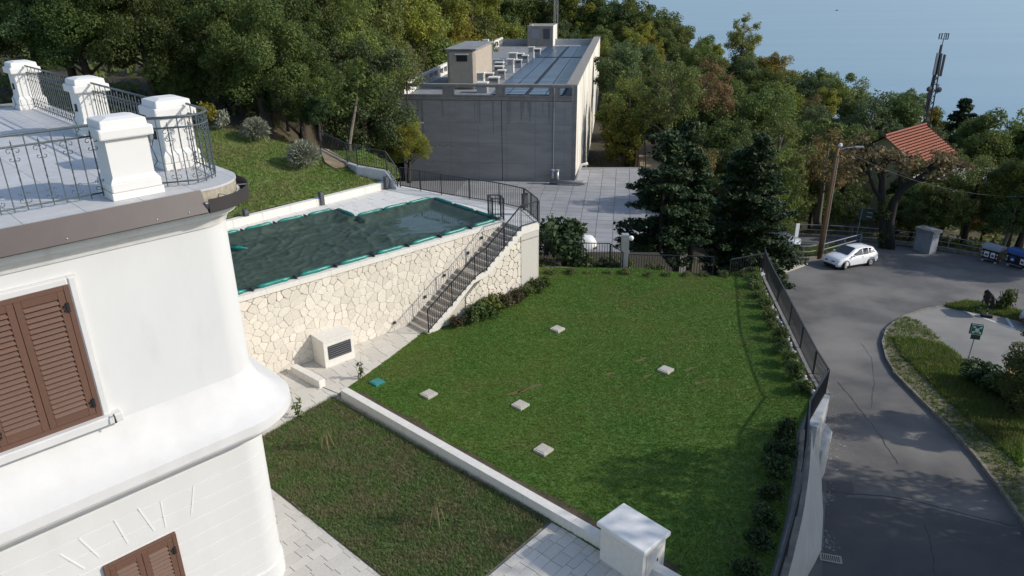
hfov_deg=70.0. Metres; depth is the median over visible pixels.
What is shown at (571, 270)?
border weed
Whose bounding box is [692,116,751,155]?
woodland tree
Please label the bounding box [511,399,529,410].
inspection cover
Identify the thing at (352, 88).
slim tree
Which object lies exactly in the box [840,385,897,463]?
road crack
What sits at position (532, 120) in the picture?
concrete building
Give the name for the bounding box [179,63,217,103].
understorey tree
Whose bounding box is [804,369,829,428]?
lawn railing
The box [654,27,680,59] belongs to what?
woodland tree
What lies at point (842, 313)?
road
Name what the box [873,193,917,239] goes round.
woodland tree
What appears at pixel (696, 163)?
conifer
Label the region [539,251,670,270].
bank
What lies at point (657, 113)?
woodland tree
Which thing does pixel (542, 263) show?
evergreen bush
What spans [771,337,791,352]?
hedge shrub
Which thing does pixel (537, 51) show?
roof vent
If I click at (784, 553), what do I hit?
lawn railing
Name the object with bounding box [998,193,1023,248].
woodland tree
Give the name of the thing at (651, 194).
conifer
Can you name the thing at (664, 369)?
inspection cover
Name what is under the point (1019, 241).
roadside tree
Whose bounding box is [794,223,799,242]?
edge sign
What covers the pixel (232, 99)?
understorey tree
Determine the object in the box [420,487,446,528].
staked plant
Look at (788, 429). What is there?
hedge shrub
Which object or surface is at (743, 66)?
woodland tree
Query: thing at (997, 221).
woodland tree
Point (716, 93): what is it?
woodland tree
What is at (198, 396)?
villa
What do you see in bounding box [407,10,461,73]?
woodland tree
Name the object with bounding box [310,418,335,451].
staked plant
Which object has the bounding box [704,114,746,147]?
woodland tree
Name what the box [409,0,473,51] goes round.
woodland tree
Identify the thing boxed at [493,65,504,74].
roof vent
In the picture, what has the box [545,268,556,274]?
border weed
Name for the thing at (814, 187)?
woodland tree
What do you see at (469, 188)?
deck railing
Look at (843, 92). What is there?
woodland tree
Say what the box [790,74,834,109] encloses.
woodland tree
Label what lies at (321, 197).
bollard light
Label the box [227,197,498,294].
pool cover
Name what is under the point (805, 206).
woodland tree
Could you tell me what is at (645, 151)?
road railing
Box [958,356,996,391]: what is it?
verge bush
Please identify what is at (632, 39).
woodland tree
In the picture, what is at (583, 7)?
woodland tree
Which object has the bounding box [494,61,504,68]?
roof vent
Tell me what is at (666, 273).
border weed
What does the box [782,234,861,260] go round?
guard rail
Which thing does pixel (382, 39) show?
woodland tree
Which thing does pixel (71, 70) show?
woodland tree
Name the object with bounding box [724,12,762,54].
woodland tree
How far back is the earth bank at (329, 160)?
38.20 m
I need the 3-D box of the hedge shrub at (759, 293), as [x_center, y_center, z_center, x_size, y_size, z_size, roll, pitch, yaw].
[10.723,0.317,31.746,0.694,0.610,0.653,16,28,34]
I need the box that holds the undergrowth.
[0,0,1023,257]
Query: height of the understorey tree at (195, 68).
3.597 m
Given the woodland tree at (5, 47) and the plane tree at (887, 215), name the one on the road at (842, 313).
the plane tree at (887, 215)
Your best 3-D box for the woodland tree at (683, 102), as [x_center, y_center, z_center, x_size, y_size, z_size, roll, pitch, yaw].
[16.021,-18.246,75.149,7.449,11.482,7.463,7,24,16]
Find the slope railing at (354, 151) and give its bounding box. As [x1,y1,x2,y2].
[318,130,397,186]
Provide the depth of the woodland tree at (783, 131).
61.55 m
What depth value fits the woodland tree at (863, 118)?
77.33 m
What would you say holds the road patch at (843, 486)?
on the road at (842, 313)
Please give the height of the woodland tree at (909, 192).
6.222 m
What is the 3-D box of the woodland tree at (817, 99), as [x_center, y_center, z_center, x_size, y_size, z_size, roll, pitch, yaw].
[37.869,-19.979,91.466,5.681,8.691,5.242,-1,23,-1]
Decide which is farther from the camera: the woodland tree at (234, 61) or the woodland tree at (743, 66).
the woodland tree at (743, 66)
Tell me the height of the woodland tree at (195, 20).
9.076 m
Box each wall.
[226,181,383,228]
[238,220,502,373]
[290,364,325,387]
[320,149,399,189]
[341,387,680,575]
[545,266,764,277]
[760,268,831,575]
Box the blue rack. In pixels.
[835,236,858,242]
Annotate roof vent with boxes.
[476,72,485,88]
[476,81,488,92]
[485,72,493,80]
[488,76,499,83]
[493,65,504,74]
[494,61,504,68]
[497,69,505,79]
[506,58,514,72]
[508,52,517,65]
[514,59,521,67]
[517,53,524,58]
[521,55,528,62]
[528,46,534,58]
[534,48,540,55]
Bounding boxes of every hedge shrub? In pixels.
[727,555,765,575]
[743,524,777,554]
[747,278,764,289]
[748,271,762,279]
[750,288,766,297]
[750,500,780,532]
[754,479,787,502]
[756,295,774,308]
[759,452,794,481]
[762,306,778,319]
[763,438,799,459]
[764,317,776,329]
[770,323,790,340]
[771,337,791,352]
[772,416,797,440]
[780,348,799,362]
[783,356,805,379]
[791,377,813,392]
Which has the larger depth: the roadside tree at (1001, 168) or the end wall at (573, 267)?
the roadside tree at (1001, 168)
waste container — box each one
[981,242,1006,263]
[1006,246,1023,269]
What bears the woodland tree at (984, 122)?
on the hillside
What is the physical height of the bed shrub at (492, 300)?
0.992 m
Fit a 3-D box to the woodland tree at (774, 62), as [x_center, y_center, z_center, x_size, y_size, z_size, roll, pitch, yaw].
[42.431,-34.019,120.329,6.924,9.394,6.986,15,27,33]
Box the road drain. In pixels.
[820,553,841,563]
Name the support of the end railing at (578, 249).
on the end wall at (573, 267)
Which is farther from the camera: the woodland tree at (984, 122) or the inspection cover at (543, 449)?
the woodland tree at (984, 122)
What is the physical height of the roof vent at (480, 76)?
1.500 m
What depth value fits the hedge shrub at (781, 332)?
28.17 m
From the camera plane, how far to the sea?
1873.33 m
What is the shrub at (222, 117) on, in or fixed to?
on the lawn at (281, 169)
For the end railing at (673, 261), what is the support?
on the end wall at (573, 267)
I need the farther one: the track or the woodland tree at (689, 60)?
the woodland tree at (689, 60)
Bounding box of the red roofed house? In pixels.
[848,123,956,212]
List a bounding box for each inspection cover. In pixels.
[369,378,384,386]
[420,389,437,399]
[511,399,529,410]
[533,443,553,456]
[550,325,564,332]
[657,365,673,374]
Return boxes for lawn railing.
[763,250,828,384]
[775,400,810,575]
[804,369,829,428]
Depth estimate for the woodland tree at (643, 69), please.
108.41 m
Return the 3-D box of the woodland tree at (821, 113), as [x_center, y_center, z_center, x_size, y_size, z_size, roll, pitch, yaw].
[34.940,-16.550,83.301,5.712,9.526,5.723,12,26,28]
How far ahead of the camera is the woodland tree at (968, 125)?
93.10 m
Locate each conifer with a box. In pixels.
[613,128,713,267]
[645,119,714,271]
[679,145,721,272]
[695,148,769,275]
[701,132,807,289]
[735,170,800,287]
[942,98,977,130]
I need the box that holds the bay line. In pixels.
[964,311,1014,328]
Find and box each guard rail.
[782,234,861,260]
[788,224,1007,261]
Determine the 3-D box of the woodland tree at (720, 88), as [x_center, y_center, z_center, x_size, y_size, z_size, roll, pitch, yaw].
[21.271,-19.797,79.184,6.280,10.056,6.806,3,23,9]
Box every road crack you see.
[825,491,1014,525]
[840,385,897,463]
[924,526,934,572]
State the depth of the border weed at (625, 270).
33.99 m
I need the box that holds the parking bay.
[906,306,1023,371]
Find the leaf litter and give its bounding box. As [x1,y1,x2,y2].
[821,396,847,561]
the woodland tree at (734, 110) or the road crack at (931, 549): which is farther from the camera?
the woodland tree at (734, 110)
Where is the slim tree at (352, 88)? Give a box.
[330,57,390,149]
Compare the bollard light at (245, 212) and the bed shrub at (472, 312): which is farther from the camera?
the bollard light at (245, 212)
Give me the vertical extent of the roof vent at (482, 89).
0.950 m
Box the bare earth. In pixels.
[458,347,708,418]
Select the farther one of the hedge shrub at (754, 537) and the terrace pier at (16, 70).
the terrace pier at (16, 70)
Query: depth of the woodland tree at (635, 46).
134.09 m
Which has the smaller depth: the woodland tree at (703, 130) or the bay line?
the bay line
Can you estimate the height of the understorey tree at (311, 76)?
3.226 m
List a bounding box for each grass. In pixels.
[787,243,849,256]
[893,334,1023,465]
[943,298,1022,320]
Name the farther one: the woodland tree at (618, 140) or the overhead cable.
the woodland tree at (618, 140)
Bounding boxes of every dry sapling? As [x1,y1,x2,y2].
[196,101,216,126]
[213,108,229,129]
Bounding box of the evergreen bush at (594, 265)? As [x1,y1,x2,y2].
[579,254,613,267]
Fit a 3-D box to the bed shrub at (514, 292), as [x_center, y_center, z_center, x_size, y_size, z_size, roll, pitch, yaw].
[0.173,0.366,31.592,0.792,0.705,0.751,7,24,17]
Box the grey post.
[620,233,633,267]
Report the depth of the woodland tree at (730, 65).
116.58 m
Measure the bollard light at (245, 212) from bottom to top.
0.650 m
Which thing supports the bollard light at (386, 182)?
on the pool deck
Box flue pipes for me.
[549,162,587,183]
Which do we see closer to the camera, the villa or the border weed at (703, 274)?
the villa
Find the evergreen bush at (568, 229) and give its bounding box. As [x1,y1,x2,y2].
[539,213,589,267]
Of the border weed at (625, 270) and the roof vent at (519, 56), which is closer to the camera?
the border weed at (625, 270)
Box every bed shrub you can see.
[449,314,465,326]
[462,303,479,324]
[474,299,499,319]
[481,291,505,311]
[496,292,515,306]
[509,287,524,302]
[519,282,535,296]
[528,276,546,292]
[539,275,550,285]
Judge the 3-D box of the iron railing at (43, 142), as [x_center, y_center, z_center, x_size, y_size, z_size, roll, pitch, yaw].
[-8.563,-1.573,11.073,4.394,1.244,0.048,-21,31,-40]
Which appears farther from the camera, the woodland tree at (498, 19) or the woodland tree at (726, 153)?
the woodland tree at (498, 19)
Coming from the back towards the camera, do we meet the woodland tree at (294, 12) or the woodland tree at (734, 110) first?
the woodland tree at (734, 110)
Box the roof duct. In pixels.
[493,58,505,65]
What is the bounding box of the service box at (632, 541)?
[597,503,670,575]
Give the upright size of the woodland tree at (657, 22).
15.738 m
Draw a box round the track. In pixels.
[937,168,994,178]
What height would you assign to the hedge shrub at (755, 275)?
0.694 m
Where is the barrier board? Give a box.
[975,290,994,318]
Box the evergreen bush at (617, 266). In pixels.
[607,256,634,267]
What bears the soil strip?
on the lawn at (672, 495)
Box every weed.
[291,395,303,416]
[355,362,365,378]
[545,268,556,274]
[566,267,575,275]
[621,267,631,275]
[641,271,651,276]
[662,271,670,276]
[680,270,690,276]
[698,270,709,276]
[717,270,728,276]
[736,270,746,276]
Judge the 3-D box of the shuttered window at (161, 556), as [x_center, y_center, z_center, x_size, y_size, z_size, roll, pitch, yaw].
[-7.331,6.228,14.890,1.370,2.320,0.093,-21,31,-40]
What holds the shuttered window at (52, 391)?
attached to the villa
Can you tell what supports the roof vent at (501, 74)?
on the concrete building
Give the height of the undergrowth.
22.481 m
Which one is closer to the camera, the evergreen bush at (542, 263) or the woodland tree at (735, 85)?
the evergreen bush at (542, 263)
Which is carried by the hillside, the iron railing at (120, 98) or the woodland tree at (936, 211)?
the woodland tree at (936, 211)
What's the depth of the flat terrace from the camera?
62.25 m
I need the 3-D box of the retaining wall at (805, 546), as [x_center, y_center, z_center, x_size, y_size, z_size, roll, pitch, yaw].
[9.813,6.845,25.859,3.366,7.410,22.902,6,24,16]
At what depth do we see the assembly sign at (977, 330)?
36.62 m
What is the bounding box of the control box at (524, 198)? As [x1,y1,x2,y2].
[521,193,527,208]
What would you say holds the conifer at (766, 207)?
on the hillside
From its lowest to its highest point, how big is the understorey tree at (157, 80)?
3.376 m
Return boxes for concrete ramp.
[782,264,807,271]
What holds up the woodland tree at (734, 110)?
on the hillside
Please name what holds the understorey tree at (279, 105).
on the hillside
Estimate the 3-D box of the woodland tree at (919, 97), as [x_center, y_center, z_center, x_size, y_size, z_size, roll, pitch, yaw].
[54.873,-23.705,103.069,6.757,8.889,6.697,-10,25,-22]
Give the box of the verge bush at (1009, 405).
[996,382,1023,413]
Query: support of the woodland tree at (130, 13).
on the hillside
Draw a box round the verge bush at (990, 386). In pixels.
[980,362,1019,399]
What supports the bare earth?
on the lawn at (672, 495)
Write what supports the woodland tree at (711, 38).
on the hillside
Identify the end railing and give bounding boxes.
[543,239,609,264]
[609,244,623,267]
[628,254,714,275]
[729,253,764,275]
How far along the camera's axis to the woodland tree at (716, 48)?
137.22 m
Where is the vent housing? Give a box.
[310,324,354,367]
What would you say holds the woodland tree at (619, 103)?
on the hillside
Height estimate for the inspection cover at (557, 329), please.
0.103 m
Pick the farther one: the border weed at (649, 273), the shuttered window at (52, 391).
the border weed at (649, 273)
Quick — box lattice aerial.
[554,0,557,38]
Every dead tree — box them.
[381,41,399,121]
[401,68,416,125]
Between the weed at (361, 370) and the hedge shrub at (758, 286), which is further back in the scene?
the hedge shrub at (758, 286)
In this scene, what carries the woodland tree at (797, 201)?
on the hillside
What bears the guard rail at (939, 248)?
on the road at (842, 313)
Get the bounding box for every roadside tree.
[941,148,1021,244]
[974,157,1023,248]
[976,160,1023,247]
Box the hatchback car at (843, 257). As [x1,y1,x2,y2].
[823,243,877,269]
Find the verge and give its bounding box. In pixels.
[884,317,1023,515]
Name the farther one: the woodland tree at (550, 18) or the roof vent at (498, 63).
the woodland tree at (550, 18)
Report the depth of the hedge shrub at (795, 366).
25.47 m
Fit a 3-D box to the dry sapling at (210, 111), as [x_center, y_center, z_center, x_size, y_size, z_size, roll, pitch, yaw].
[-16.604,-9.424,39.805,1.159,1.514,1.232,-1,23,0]
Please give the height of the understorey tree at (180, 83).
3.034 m
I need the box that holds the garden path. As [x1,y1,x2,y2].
[262,325,623,575]
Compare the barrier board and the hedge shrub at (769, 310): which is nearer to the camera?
the hedge shrub at (769, 310)
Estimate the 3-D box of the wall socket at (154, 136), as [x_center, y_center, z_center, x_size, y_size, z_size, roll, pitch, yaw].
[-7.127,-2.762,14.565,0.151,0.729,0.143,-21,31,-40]
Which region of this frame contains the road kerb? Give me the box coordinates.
[881,305,1023,526]
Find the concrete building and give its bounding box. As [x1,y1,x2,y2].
[399,23,599,181]
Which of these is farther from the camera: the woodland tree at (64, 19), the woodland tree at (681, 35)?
the woodland tree at (681, 35)
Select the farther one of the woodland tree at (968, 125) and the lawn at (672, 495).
the woodland tree at (968, 125)
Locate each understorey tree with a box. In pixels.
[141,56,181,94]
[157,63,194,96]
[173,47,210,101]
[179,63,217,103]
[223,76,248,114]
[237,72,273,118]
[250,75,282,125]
[267,78,301,131]
[282,92,311,137]
[297,83,333,140]
[298,75,338,135]
[302,69,317,110]
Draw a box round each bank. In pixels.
[321,148,345,167]
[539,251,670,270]
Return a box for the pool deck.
[227,186,538,373]
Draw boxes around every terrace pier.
[2,60,49,109]
[62,75,109,135]
[83,112,164,201]
[138,94,204,170]
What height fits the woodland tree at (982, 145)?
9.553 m
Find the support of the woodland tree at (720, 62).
on the hillside
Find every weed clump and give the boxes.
[780,273,788,279]
[994,288,1019,309]
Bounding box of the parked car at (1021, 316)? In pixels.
[1019,310,1023,321]
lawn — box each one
[150,128,398,217]
[340,267,810,575]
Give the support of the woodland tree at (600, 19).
on the hillside
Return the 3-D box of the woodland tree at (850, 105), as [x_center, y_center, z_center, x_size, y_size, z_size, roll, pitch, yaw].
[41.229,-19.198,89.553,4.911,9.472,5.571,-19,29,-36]
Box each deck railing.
[399,167,523,209]
[487,194,504,220]
[524,188,537,220]
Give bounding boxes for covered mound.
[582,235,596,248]
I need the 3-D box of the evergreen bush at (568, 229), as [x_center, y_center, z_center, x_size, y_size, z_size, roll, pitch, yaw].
[2.581,-2.159,37.423,3.157,2.896,3.570,7,24,18]
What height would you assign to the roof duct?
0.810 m
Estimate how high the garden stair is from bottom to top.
3.612 m
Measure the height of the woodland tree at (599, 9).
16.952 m
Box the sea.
[546,0,1023,130]
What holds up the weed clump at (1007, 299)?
on the grass strip
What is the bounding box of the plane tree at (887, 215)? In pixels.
[819,131,978,249]
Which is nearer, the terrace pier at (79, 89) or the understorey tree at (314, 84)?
the terrace pier at (79, 89)
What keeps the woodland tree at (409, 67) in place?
on the hillside
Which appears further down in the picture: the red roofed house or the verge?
the verge
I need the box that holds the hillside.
[0,0,1023,272]
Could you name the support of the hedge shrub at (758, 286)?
on the lawn at (672, 495)
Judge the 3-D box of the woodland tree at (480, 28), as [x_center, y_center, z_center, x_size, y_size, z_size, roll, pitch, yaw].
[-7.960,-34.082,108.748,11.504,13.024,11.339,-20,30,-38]
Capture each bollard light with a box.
[241,208,248,216]
[318,191,324,205]
[383,176,389,189]
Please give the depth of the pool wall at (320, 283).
27.71 m
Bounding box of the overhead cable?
[841,148,1015,196]
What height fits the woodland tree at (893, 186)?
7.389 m
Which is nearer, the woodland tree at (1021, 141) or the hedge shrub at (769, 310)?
the hedge shrub at (769, 310)
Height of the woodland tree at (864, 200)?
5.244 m
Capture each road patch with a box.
[822,496,1023,575]
[826,479,854,497]
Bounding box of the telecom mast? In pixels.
[918,33,949,128]
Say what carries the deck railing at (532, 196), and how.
on the pool deck
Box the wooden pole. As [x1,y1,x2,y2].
[817,143,863,258]
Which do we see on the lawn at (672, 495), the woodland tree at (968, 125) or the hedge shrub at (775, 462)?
the hedge shrub at (775, 462)
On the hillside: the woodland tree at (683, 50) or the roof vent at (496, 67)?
the woodland tree at (683, 50)
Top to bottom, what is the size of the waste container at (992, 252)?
1.340 m
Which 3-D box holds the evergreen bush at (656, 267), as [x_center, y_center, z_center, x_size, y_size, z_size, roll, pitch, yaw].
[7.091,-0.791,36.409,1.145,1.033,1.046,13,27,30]
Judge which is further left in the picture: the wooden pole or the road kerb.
the wooden pole
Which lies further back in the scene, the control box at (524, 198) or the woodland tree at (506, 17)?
the woodland tree at (506, 17)
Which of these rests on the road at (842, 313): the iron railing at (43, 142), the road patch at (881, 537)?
the road patch at (881, 537)
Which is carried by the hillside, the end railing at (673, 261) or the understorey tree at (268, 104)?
the understorey tree at (268, 104)
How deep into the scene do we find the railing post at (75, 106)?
17.77 m
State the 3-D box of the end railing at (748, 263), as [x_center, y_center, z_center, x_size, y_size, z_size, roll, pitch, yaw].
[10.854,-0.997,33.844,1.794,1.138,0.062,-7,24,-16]
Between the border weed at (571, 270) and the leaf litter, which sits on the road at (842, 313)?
the leaf litter
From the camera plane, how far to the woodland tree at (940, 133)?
78.34 m
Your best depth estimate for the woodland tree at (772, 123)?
73.19 m
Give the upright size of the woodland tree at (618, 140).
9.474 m
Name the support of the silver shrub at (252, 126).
on the lawn at (281, 169)
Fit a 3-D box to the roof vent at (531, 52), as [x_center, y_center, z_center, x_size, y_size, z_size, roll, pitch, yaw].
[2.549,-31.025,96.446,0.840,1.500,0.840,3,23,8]
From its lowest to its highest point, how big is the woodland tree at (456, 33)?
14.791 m
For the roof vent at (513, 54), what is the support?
on the concrete building
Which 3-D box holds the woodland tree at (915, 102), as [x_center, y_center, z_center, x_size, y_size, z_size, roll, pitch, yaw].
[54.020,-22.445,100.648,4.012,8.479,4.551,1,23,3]
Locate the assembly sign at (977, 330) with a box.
[967,323,983,359]
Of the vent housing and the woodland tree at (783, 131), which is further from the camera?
the woodland tree at (783, 131)
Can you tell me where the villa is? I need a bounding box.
[0,103,290,575]
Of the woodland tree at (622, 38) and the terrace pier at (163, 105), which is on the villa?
the terrace pier at (163, 105)
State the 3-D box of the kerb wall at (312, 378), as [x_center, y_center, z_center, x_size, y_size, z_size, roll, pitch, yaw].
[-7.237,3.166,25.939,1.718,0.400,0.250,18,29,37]
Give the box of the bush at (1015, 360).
[988,317,1023,415]
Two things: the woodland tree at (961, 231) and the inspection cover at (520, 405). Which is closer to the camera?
the inspection cover at (520, 405)
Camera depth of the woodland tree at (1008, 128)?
85.83 m
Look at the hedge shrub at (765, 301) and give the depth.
30.81 m
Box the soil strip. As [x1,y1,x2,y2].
[357,392,679,571]
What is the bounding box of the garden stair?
[409,222,538,333]
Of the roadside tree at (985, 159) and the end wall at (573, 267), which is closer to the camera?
the end wall at (573, 267)
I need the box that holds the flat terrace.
[398,167,686,272]
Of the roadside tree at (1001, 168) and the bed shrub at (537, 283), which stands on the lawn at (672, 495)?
the bed shrub at (537, 283)
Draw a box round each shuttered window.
[0,273,123,465]
[102,531,185,575]
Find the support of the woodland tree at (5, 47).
on the hillside
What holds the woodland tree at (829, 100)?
on the hillside
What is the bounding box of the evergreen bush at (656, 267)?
[644,262,665,270]
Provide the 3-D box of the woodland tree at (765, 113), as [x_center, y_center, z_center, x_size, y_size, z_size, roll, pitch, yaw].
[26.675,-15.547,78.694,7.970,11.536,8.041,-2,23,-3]
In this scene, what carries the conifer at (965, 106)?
on the hillside
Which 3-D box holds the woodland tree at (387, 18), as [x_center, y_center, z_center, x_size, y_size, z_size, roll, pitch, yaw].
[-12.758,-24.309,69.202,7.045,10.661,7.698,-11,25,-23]
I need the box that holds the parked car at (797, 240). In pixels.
[774,232,801,244]
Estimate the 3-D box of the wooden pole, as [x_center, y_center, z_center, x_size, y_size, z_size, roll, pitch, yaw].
[24.343,-6.214,54.439,2.045,9.205,0.422,-1,23,0]
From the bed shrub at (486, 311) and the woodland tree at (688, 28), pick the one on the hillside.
the woodland tree at (688, 28)
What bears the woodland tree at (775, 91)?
on the hillside
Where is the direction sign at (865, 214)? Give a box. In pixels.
[855,208,874,242]
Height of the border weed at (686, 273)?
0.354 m
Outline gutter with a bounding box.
[0,174,249,257]
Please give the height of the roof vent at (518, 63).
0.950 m
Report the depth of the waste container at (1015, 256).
53.07 m
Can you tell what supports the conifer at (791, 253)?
on the hillside
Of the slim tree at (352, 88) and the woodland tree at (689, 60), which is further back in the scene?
the woodland tree at (689, 60)
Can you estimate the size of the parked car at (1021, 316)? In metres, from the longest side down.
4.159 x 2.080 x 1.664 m
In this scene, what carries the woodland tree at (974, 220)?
on the hillside
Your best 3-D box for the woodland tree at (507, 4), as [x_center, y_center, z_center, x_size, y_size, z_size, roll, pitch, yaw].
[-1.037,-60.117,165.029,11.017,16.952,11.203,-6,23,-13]
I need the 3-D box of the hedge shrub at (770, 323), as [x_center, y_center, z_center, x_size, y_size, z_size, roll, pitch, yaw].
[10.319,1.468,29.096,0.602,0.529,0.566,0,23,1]
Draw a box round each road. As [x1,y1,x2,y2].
[635,144,660,178]
[714,230,1023,575]
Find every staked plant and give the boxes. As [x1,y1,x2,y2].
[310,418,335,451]
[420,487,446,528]
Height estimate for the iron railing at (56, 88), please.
1.244 m
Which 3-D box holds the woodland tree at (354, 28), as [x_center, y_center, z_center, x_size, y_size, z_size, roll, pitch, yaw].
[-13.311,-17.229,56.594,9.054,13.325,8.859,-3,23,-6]
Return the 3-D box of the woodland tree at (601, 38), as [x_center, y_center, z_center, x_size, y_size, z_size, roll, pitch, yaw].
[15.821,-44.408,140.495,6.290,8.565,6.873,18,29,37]
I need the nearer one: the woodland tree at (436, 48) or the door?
the door
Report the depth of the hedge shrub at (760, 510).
18.63 m
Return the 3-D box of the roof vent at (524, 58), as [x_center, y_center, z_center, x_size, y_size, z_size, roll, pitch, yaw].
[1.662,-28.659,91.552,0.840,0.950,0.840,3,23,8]
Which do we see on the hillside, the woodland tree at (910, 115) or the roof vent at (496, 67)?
the woodland tree at (910, 115)
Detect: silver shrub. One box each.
[239,116,272,140]
[285,138,322,169]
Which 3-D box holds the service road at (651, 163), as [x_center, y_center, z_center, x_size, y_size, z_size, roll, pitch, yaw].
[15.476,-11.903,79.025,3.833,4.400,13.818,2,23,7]
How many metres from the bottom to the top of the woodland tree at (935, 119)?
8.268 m
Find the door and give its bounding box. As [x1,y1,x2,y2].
[645,544,662,575]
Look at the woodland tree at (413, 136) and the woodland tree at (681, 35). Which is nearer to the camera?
the woodland tree at (413, 136)
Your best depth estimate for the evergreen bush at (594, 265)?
37.24 m
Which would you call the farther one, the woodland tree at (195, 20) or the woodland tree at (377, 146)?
the woodland tree at (377, 146)
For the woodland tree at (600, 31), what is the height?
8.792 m
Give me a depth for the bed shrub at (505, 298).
30.93 m
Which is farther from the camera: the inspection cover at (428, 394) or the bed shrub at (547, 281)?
the bed shrub at (547, 281)
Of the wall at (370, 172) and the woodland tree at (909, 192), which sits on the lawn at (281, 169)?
the wall at (370, 172)
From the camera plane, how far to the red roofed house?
73.68 m
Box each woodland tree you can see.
[0,0,23,60]
[0,0,70,92]
[0,0,128,76]
[0,0,143,74]
[72,0,200,96]
[100,0,204,95]
[156,0,270,109]
[197,0,311,140]
[205,0,313,47]
[265,13,353,142]
[266,0,348,51]
[295,0,397,148]
[311,0,389,50]
[314,24,416,152]
[336,0,377,10]
[343,1,425,102]
[350,0,411,51]
[352,100,421,163]
[378,0,451,76]
[385,121,432,182]
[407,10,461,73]
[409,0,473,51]
[439,10,482,52]
[459,18,499,51]
[464,0,501,18]
[470,0,509,40]
[495,0,525,26]
[496,14,523,38]
[497,21,526,38]
[500,0,553,29]
[524,0,579,28]
[551,0,596,38]
[558,16,581,38]
[558,30,565,38]
[569,0,616,35]
[569,20,589,38]
[585,25,618,49]
[590,33,611,52]
[593,0,634,48]
[593,40,642,95]
[594,70,659,166]
[598,38,613,92]
[600,106,642,166]
[605,22,621,48]
[614,0,653,47]
[614,72,675,143]
[617,27,633,45]
[623,26,650,49]
[625,4,682,50]
[625,49,660,92]
[626,62,682,143]
[632,41,643,49]
[632,52,707,132]
[633,20,659,43]
[633,42,661,59]
[636,35,665,61]
[638,43,673,79]
[645,27,657,36]
[652,145,723,202]
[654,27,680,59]
[655,10,695,58]
[656,23,691,59]
[663,122,708,140]
[664,89,723,137]
[666,45,696,65]
[678,61,702,89]
[678,97,725,141]
[681,36,724,76]
[682,56,736,134]
[691,52,730,90]
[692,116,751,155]
[693,34,722,56]
[699,91,743,124]
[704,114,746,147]
[705,127,753,201]
[709,42,724,56]
[713,139,804,233]
[723,77,757,125]
[723,95,743,124]
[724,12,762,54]
[724,50,753,84]
[730,55,761,87]
[731,51,764,68]
[732,87,796,147]
[742,120,816,172]
[743,65,789,96]
[744,81,799,125]
[750,113,818,187]
[751,99,801,129]
[755,83,805,113]
[757,51,794,84]
[780,173,817,224]
[784,71,806,91]
[789,101,831,131]
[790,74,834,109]
[793,67,835,117]
[796,99,835,139]
[796,117,863,174]
[797,93,833,122]
[800,122,878,201]
[800,127,859,225]
[801,173,842,228]
[811,86,842,118]
[819,72,873,118]
[824,184,872,235]
[832,90,870,126]
[833,88,906,142]
[841,174,877,220]
[845,91,907,133]
[866,93,925,132]
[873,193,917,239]
[885,158,944,196]
[889,88,931,112]
[894,181,934,241]
[900,94,917,107]
[901,159,981,245]
[901,183,947,228]
[922,102,945,131]
[928,107,955,135]
[932,121,967,168]
[944,107,1007,156]
[949,118,988,144]
[959,220,979,236]
[960,127,1018,186]
[969,221,1005,240]
[971,181,986,224]
[979,189,1023,245]
[993,108,1023,165]
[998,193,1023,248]
[1000,119,1022,136]
[1000,127,1023,160]
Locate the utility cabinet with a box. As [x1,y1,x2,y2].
[913,225,942,253]
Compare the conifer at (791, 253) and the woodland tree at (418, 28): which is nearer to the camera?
the conifer at (791, 253)
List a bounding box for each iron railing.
[0,124,104,214]
[24,65,74,121]
[90,82,150,146]
[145,102,215,186]
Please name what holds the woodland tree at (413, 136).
on the hillside
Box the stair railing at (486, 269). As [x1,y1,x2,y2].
[427,200,539,332]
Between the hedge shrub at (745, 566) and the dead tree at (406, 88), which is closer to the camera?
the hedge shrub at (745, 566)
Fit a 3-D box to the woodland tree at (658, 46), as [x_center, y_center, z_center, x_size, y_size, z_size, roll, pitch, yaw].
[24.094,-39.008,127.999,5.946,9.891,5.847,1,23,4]
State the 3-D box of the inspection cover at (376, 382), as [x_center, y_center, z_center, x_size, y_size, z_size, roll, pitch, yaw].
[-4.740,3.300,25.668,0.400,0.083,0.400,19,30,38]
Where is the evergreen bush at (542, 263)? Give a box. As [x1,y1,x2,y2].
[539,258,558,266]
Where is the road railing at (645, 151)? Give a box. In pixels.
[644,136,645,167]

